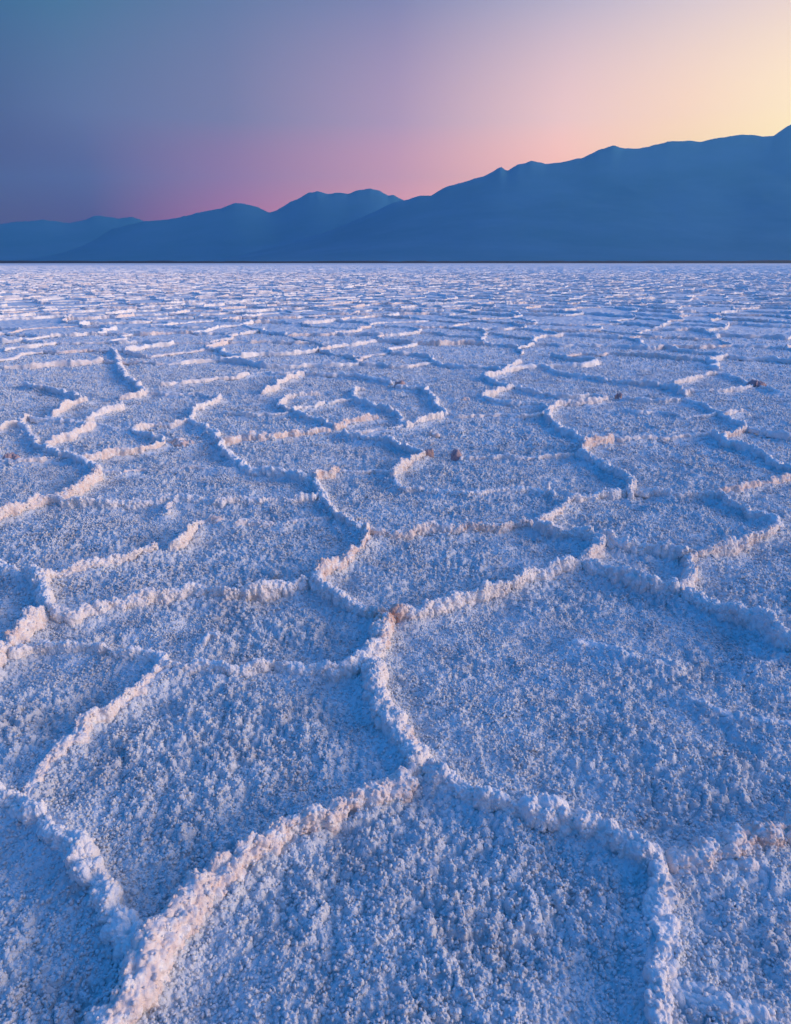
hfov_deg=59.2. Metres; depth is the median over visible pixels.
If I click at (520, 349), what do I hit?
salt ridge
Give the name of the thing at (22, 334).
salt ridge
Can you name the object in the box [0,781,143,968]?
salt ridge
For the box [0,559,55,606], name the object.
salt ridge
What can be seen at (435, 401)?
salt ridge
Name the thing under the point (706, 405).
salt ridge
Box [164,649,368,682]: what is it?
salt ridge
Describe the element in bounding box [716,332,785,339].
salt ridge
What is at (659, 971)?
salt ridge
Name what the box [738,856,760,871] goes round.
salt ridge
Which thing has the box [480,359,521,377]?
salt ridge
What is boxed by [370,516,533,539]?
salt ridge
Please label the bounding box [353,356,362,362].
salt ridge
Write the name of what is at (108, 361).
salt ridge
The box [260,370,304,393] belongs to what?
salt ridge
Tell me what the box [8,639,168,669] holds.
salt ridge
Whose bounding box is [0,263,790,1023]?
salt flat
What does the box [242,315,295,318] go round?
salt ridge
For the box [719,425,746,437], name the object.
salt ridge
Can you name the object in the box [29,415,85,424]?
salt ridge
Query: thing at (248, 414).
salt ridge
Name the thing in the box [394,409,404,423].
salt ridge
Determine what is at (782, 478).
salt ridge
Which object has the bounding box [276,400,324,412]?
salt ridge
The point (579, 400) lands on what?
salt ridge
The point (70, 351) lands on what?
salt ridge
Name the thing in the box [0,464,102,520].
salt ridge
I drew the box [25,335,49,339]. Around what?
salt ridge
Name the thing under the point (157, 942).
salt ridge
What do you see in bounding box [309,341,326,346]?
salt ridge
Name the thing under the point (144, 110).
sky
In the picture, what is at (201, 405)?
salt ridge
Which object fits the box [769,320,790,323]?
salt ridge
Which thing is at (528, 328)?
salt ridge
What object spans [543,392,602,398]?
salt ridge
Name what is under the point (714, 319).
salt ridge
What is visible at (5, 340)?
salt ridge
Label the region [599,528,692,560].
salt ridge
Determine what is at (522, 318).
salt ridge
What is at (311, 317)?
salt ridge
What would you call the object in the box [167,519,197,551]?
salt ridge
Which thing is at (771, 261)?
shore
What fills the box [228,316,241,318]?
salt ridge
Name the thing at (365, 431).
salt ridge
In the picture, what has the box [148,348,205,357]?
salt ridge
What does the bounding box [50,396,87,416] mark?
salt ridge
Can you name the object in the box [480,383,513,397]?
salt ridge
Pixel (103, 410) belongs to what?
salt ridge
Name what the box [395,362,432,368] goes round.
salt ridge
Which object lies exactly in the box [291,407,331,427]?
salt ridge
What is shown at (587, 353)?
salt ridge
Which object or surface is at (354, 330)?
salt ridge
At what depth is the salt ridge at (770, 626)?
2.82 m
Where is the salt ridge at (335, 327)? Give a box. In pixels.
[312,326,358,328]
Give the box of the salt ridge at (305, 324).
[300,322,311,326]
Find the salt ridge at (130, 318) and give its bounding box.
[116,317,142,319]
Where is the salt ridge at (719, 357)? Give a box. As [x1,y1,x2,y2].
[707,353,728,360]
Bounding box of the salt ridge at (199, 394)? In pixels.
[194,392,216,398]
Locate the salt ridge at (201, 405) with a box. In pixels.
[187,393,221,418]
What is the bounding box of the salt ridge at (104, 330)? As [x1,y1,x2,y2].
[97,325,117,334]
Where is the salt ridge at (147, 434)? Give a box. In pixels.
[129,428,165,441]
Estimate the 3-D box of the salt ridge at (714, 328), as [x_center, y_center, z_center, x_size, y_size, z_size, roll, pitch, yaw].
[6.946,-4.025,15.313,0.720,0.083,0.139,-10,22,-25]
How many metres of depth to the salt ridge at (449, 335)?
13.98 m
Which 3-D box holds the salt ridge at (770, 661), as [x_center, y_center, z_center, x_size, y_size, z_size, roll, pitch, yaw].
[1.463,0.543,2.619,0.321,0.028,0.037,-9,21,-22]
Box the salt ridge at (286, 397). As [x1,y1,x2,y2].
[276,390,319,403]
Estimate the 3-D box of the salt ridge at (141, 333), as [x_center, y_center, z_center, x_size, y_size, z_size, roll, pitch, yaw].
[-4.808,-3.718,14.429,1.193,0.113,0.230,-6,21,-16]
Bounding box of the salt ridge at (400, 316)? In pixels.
[383,315,409,318]
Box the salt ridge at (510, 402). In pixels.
[483,395,543,405]
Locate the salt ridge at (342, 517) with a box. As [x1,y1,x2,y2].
[311,477,362,528]
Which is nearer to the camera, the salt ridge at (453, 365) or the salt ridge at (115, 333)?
the salt ridge at (453, 365)
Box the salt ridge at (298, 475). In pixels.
[216,436,312,482]
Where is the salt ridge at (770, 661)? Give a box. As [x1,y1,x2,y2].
[768,652,790,663]
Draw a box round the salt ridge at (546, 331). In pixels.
[538,328,560,333]
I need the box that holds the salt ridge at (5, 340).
[0,337,22,343]
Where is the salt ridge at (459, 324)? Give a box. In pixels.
[451,323,468,325]
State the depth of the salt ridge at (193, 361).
10.28 m
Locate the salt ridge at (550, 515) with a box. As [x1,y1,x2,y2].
[538,496,570,520]
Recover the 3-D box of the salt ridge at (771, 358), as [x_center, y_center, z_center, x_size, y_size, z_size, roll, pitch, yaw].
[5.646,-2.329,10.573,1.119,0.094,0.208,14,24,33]
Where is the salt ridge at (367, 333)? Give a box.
[336,331,382,335]
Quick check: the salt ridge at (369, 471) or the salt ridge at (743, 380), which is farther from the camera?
the salt ridge at (743, 380)
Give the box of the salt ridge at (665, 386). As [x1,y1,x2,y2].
[608,378,687,395]
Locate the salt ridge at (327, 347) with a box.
[318,345,330,349]
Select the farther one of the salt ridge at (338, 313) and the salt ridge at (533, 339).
the salt ridge at (338, 313)
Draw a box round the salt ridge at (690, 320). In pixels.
[683,319,708,322]
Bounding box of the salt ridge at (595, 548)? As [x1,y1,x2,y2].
[577,532,606,562]
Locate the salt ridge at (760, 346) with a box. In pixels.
[732,344,782,348]
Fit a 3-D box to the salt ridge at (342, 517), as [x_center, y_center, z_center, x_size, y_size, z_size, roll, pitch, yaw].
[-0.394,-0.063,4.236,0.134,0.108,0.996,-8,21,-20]
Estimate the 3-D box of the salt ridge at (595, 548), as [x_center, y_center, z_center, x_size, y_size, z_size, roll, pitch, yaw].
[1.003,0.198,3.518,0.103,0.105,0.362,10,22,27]
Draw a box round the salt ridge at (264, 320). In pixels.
[254,318,269,322]
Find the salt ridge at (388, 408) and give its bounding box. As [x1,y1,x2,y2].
[350,386,393,412]
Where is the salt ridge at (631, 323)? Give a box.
[623,321,661,326]
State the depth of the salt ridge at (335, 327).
15.71 m
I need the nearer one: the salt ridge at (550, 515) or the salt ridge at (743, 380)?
the salt ridge at (550, 515)
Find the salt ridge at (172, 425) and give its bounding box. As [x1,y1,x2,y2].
[131,417,186,430]
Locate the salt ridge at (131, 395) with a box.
[118,388,146,399]
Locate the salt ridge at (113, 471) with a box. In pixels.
[102,470,121,474]
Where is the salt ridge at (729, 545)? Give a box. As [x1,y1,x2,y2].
[697,523,780,557]
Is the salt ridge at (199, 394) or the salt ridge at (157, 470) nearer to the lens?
the salt ridge at (157, 470)
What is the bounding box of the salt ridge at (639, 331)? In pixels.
[635,329,649,333]
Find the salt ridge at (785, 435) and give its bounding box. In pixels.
[746,426,790,440]
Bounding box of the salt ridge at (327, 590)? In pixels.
[308,574,386,618]
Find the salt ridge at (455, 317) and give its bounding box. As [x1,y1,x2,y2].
[442,315,476,319]
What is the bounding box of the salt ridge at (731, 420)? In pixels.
[716,410,746,426]
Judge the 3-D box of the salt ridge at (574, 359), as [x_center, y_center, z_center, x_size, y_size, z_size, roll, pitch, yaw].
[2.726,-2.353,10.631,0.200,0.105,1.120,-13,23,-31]
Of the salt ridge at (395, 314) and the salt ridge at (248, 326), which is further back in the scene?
the salt ridge at (395, 314)
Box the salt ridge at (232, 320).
[215,318,249,322]
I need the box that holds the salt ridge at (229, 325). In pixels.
[219,323,242,327]
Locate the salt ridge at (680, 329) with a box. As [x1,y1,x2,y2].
[650,327,699,331]
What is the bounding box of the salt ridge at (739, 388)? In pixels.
[685,384,790,393]
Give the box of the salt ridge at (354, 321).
[338,318,369,323]
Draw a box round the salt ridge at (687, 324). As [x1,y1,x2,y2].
[671,322,721,326]
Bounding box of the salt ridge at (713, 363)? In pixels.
[705,357,719,369]
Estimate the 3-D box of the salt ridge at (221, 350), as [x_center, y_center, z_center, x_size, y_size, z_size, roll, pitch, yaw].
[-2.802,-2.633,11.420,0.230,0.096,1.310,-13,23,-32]
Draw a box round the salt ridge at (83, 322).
[78,320,90,324]
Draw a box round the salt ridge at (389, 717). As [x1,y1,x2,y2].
[360,612,431,766]
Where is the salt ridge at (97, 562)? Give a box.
[43,541,158,581]
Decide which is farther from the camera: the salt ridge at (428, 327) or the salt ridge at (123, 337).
the salt ridge at (428, 327)
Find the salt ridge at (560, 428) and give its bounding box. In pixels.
[543,409,593,441]
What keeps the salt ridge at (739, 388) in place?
on the salt flat
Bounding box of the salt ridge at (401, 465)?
[388,450,425,478]
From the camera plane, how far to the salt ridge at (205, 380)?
8.70 m
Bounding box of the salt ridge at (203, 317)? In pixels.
[194,315,227,318]
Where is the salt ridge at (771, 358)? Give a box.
[728,355,790,363]
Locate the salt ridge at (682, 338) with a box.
[662,336,715,339]
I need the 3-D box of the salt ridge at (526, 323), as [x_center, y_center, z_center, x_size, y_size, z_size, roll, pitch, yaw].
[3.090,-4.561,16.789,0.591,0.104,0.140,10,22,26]
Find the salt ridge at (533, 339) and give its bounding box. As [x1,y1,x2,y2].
[528,336,536,343]
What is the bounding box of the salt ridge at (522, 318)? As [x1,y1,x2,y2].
[512,317,530,320]
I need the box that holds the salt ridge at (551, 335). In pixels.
[532,332,562,338]
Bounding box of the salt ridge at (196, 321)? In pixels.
[179,320,213,323]
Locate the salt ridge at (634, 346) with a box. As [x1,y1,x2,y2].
[591,343,655,349]
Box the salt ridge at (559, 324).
[536,323,587,325]
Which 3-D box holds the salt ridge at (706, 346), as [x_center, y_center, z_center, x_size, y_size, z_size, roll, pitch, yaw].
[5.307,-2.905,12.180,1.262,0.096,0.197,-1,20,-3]
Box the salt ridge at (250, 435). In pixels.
[221,426,330,445]
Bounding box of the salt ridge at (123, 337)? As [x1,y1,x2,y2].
[107,334,133,340]
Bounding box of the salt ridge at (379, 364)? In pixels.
[359,361,393,368]
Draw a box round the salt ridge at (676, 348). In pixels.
[663,344,723,355]
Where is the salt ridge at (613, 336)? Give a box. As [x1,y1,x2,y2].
[563,333,622,338]
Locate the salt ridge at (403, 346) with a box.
[386,342,417,351]
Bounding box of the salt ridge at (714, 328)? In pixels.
[705,327,723,330]
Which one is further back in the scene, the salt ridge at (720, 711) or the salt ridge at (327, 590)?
the salt ridge at (327, 590)
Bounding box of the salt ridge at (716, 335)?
[710,333,719,337]
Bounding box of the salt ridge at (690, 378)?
[673,370,715,384]
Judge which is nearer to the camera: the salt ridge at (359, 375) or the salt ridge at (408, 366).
the salt ridge at (359, 375)
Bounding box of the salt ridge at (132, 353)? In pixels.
[122,348,146,358]
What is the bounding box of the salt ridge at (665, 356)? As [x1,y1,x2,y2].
[611,351,704,361]
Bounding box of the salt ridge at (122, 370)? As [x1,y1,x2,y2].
[109,347,147,391]
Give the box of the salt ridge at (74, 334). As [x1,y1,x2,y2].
[49,331,96,336]
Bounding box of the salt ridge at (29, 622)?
[0,605,49,667]
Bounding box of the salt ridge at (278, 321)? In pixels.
[270,320,299,323]
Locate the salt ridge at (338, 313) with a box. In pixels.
[327,311,352,314]
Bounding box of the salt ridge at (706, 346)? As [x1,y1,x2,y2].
[669,343,731,348]
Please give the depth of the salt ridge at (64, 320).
17.28 m
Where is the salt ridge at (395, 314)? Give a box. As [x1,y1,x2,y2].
[383,312,398,315]
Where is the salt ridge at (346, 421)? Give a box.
[332,412,378,430]
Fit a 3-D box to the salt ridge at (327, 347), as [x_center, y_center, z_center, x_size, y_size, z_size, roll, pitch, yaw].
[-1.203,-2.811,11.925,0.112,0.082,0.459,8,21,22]
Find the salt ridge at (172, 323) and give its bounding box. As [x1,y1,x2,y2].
[149,322,178,326]
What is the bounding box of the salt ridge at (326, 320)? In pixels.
[301,318,338,323]
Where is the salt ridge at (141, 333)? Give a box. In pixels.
[134,330,192,335]
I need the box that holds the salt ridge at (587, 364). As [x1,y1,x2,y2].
[509,359,599,372]
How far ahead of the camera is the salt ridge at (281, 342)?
12.79 m
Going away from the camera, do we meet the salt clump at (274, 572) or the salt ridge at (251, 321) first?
the salt clump at (274, 572)
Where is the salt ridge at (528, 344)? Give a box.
[521,342,534,347]
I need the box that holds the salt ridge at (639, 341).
[622,336,648,345]
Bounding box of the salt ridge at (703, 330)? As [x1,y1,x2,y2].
[699,327,714,334]
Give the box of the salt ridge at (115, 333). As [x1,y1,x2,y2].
[98,332,131,335]
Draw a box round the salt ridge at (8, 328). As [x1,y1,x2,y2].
[0,326,20,329]
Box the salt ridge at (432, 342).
[418,339,483,345]
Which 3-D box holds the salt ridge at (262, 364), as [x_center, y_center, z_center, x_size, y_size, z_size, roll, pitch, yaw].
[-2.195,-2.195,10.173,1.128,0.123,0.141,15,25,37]
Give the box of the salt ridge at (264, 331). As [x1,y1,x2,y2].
[259,328,287,335]
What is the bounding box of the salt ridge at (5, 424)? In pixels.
[0,413,29,429]
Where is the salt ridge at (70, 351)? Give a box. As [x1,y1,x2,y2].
[43,348,121,353]
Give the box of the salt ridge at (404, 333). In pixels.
[384,330,420,335]
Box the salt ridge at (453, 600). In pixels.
[389,554,581,623]
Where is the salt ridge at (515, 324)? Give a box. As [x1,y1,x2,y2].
[510,321,526,329]
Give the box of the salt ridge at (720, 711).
[695,699,790,725]
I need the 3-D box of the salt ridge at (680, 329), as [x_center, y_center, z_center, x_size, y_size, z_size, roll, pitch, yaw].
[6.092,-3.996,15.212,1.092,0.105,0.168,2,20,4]
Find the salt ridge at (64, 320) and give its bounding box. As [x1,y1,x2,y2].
[60,317,67,322]
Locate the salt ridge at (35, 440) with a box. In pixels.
[17,417,52,449]
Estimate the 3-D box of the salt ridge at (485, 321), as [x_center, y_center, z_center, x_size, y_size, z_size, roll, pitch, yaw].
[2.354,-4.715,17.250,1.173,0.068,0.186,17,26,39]
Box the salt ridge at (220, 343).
[204,340,228,347]
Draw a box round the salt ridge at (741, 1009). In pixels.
[670,977,783,1023]
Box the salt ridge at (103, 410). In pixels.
[78,400,124,421]
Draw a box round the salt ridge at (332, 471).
[311,465,340,479]
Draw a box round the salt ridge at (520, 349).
[516,345,523,353]
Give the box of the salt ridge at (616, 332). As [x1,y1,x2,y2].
[601,330,630,333]
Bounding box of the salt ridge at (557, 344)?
[535,342,589,346]
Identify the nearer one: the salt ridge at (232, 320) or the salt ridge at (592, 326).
the salt ridge at (592, 326)
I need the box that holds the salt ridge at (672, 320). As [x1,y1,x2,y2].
[669,319,682,321]
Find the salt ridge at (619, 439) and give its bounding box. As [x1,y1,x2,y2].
[614,432,710,442]
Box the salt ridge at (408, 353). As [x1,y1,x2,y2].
[389,349,430,357]
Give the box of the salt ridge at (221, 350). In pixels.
[205,346,239,356]
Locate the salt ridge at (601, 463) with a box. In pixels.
[574,447,637,498]
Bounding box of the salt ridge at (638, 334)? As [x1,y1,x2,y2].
[631,332,662,336]
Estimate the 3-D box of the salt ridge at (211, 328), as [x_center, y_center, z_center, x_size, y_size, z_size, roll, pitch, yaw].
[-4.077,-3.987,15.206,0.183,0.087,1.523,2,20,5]
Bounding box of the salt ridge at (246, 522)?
[197,514,333,527]
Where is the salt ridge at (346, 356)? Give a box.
[318,348,354,358]
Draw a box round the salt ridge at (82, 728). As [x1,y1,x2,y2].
[21,664,162,795]
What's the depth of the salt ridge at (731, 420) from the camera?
6.46 m
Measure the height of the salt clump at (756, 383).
0.113 m
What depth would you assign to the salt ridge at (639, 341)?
13.18 m
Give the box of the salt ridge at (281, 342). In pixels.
[228,339,308,344]
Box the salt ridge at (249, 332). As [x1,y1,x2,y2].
[239,329,258,334]
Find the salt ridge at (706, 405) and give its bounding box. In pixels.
[625,396,716,411]
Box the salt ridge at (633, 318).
[611,317,634,320]
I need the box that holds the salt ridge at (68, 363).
[3,356,103,369]
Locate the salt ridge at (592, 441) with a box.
[579,433,614,450]
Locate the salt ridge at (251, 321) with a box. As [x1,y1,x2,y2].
[241,319,253,323]
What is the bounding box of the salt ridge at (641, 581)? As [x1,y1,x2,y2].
[581,558,679,595]
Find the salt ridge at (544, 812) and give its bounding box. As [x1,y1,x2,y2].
[421,758,667,870]
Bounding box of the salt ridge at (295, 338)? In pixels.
[285,335,310,341]
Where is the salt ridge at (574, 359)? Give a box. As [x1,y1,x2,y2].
[550,352,600,364]
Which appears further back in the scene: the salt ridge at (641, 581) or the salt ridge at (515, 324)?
the salt ridge at (515, 324)
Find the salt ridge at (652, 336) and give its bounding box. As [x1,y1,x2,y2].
[627,335,661,338]
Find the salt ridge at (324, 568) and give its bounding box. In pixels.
[309,521,369,581]
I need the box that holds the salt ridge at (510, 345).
[484,342,517,347]
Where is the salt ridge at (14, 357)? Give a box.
[0,351,43,360]
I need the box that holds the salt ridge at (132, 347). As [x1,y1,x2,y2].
[124,340,174,351]
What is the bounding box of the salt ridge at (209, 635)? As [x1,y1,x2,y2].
[201,632,219,645]
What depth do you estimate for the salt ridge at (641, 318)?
18.08 m
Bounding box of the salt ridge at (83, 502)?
[45,490,320,509]
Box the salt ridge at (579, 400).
[544,395,608,412]
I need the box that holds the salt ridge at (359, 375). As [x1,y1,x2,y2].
[301,369,392,384]
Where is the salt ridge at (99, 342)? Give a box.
[57,341,106,343]
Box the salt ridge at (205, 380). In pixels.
[158,372,249,386]
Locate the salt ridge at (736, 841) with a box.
[665,808,790,874]
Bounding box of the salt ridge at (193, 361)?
[165,358,218,364]
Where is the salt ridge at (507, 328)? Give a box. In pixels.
[483,326,522,330]
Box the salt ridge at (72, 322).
[67,321,81,323]
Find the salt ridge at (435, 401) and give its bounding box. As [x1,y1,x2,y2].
[395,384,447,415]
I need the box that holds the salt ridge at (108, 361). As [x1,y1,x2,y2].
[103,359,164,365]
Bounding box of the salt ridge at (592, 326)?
[586,324,602,330]
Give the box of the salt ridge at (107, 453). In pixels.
[82,439,165,460]
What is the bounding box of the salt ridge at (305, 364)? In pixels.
[271,362,358,368]
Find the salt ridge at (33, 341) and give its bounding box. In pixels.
[22,339,56,343]
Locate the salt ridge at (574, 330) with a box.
[542,328,599,331]
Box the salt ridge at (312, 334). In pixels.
[287,332,335,336]
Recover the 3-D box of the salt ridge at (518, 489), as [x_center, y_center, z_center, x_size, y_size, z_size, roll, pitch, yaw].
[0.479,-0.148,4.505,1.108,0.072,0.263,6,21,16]
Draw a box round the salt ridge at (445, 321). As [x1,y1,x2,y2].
[429,319,468,322]
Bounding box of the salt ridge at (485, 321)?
[471,319,509,323]
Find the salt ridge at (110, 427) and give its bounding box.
[98,423,129,430]
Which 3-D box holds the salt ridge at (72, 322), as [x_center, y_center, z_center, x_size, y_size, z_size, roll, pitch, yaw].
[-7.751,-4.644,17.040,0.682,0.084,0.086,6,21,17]
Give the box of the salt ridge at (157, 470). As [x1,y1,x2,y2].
[123,465,222,472]
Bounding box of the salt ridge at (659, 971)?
[641,859,682,1023]
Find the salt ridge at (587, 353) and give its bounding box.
[561,352,610,355]
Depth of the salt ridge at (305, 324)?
16.35 m
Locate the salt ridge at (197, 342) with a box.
[175,341,209,343]
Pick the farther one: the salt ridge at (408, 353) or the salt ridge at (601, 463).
the salt ridge at (408, 353)
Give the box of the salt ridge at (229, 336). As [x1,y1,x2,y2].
[209,333,238,343]
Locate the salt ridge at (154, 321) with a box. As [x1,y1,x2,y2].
[152,320,174,323]
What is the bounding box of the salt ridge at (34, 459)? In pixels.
[0,456,47,463]
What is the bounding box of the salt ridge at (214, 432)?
[187,418,220,441]
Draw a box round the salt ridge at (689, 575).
[679,550,697,597]
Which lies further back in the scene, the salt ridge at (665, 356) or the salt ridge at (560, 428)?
the salt ridge at (665, 356)
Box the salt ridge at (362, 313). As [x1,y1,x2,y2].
[353,312,390,315]
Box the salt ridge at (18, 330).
[5,329,22,333]
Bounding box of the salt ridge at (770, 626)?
[680,586,790,652]
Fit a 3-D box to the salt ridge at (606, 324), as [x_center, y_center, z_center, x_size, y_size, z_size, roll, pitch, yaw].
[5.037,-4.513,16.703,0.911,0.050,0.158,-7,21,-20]
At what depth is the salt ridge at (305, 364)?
9.93 m
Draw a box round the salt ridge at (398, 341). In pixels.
[377,338,414,343]
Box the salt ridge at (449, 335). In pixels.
[421,331,480,338]
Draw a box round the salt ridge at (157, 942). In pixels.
[83,761,423,1023]
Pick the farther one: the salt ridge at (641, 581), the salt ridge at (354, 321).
the salt ridge at (354, 321)
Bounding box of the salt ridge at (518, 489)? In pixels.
[392,475,556,497]
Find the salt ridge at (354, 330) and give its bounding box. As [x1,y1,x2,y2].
[334,327,361,333]
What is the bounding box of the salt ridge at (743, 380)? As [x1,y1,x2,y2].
[716,372,747,383]
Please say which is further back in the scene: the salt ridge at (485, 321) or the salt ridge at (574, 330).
the salt ridge at (485, 321)
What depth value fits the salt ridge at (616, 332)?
14.69 m
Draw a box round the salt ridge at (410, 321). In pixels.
[372,320,428,323]
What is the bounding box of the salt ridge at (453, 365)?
[433,360,500,371]
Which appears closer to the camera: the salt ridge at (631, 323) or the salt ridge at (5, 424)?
the salt ridge at (5, 424)
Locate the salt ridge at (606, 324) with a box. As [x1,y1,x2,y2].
[591,323,621,324]
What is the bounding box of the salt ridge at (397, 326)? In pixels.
[371,325,410,327]
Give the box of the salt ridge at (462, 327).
[447,325,478,330]
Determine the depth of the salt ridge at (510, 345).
12.32 m
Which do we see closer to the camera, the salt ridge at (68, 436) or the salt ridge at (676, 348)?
the salt ridge at (68, 436)
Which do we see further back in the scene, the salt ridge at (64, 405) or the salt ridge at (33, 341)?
the salt ridge at (33, 341)
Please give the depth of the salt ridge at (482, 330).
14.83 m
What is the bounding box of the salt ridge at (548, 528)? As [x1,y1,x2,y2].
[532,517,594,543]
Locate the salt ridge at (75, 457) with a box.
[46,446,102,470]
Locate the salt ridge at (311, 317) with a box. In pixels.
[305,316,342,318]
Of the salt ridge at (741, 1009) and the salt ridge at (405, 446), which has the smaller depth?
the salt ridge at (741, 1009)
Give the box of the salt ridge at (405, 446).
[341,428,422,453]
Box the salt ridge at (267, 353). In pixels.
[240,346,317,357]
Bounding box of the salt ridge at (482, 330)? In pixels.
[478,328,487,333]
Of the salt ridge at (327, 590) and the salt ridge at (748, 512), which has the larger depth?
the salt ridge at (748, 512)
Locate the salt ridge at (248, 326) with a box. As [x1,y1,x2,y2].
[242,324,265,329]
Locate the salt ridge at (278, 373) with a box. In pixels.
[250,370,295,375]
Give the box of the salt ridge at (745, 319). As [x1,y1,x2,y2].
[723,317,768,321]
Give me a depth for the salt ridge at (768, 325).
16.10 m
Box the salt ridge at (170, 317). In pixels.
[147,316,193,319]
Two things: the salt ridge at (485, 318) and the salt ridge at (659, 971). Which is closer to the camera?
the salt ridge at (659, 971)
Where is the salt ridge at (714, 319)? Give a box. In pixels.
[709,317,722,321]
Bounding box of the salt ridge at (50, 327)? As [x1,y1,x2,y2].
[23,325,79,329]
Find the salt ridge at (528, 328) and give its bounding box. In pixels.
[524,327,537,330]
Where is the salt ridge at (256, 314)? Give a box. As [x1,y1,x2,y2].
[241,312,260,316]
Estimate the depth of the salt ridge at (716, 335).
13.82 m
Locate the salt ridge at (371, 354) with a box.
[358,351,389,358]
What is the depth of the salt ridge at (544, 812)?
1.81 m
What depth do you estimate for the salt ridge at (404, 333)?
14.28 m
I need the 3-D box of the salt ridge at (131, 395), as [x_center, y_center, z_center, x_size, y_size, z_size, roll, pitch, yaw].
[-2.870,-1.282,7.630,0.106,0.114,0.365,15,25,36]
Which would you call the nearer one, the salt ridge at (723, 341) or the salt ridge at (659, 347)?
the salt ridge at (659, 347)
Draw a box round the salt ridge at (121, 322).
[90,320,150,324]
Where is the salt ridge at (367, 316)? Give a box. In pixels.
[351,315,382,318]
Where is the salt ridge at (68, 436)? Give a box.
[42,421,96,452]
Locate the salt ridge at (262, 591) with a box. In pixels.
[45,574,309,626]
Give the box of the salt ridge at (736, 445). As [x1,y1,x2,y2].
[710,429,790,472]
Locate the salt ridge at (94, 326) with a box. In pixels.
[80,324,111,327]
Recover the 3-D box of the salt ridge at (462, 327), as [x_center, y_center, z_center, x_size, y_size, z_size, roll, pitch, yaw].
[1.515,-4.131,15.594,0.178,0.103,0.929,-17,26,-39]
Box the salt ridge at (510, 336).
[488,332,530,338]
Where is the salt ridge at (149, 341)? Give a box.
[107,339,169,343]
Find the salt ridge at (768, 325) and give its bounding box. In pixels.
[730,322,790,327]
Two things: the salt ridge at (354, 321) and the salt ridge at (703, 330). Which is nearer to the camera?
the salt ridge at (703, 330)
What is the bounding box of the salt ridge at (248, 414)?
[223,410,288,417]
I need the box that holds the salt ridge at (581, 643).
[571,639,666,665]
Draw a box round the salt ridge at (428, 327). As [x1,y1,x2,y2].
[413,325,446,328]
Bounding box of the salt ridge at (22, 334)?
[6,332,44,336]
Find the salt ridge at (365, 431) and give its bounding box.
[340,424,403,433]
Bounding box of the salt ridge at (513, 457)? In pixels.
[459,452,576,460]
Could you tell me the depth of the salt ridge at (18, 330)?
14.96 m
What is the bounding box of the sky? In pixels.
[0,0,790,223]
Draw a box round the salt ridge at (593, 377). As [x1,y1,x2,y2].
[523,361,607,381]
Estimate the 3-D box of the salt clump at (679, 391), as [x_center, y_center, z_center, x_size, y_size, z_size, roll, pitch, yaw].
[3.259,-1.360,7.872,0.144,0.096,0.081,12,23,30]
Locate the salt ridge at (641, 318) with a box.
[635,316,665,321]
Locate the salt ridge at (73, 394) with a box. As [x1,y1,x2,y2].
[23,382,81,400]
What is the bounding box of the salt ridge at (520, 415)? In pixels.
[449,410,544,418]
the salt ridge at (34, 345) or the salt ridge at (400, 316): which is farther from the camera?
the salt ridge at (400, 316)
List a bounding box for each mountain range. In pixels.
[0,216,142,260]
[4,188,402,260]
[202,125,790,260]
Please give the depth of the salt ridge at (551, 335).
13.95 m
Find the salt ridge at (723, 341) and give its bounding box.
[716,338,732,344]
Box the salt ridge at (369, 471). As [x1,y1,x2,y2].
[341,468,388,474]
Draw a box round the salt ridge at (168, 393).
[146,391,193,395]
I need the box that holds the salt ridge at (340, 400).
[327,398,353,404]
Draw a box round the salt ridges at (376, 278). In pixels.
[0,265,790,319]
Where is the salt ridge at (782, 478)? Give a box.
[714,472,790,493]
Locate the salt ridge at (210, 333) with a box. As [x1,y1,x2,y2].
[194,331,237,334]
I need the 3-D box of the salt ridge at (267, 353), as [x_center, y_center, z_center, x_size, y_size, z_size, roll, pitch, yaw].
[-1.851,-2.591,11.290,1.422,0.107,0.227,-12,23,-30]
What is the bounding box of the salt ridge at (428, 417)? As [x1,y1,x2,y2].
[404,410,443,427]
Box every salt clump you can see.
[2,452,20,459]
[167,437,193,446]
[204,514,223,523]
[270,569,279,576]
[394,380,405,387]
[424,448,433,457]
[427,432,439,436]
[451,449,461,461]
[461,397,469,400]
[544,482,550,489]
[615,393,621,398]
[676,387,689,395]
[746,379,766,386]
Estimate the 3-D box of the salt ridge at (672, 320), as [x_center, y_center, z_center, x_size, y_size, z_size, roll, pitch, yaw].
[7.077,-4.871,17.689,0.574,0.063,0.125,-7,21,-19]
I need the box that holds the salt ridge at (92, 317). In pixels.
[67,315,116,319]
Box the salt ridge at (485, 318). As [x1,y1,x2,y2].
[480,317,511,319]
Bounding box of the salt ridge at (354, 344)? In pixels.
[331,339,376,347]
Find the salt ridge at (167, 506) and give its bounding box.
[162,499,172,513]
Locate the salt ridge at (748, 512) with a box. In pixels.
[715,489,783,526]
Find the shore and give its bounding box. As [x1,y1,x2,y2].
[0,260,790,262]
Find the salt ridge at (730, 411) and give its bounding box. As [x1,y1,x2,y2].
[719,408,746,415]
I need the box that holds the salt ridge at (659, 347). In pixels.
[656,344,663,349]
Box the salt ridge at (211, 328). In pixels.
[193,325,218,333]
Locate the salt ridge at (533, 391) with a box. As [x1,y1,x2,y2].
[482,374,542,394]
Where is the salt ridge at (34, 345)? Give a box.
[3,341,55,350]
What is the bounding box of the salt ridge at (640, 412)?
[623,409,715,417]
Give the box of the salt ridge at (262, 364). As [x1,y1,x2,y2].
[219,356,270,368]
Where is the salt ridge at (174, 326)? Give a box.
[150,325,213,328]
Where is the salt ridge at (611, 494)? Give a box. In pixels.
[568,486,715,502]
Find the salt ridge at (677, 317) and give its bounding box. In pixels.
[674,314,683,319]
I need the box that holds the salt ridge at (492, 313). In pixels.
[471,311,515,316]
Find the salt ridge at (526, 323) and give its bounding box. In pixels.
[514,320,535,324]
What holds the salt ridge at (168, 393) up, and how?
on the salt flat

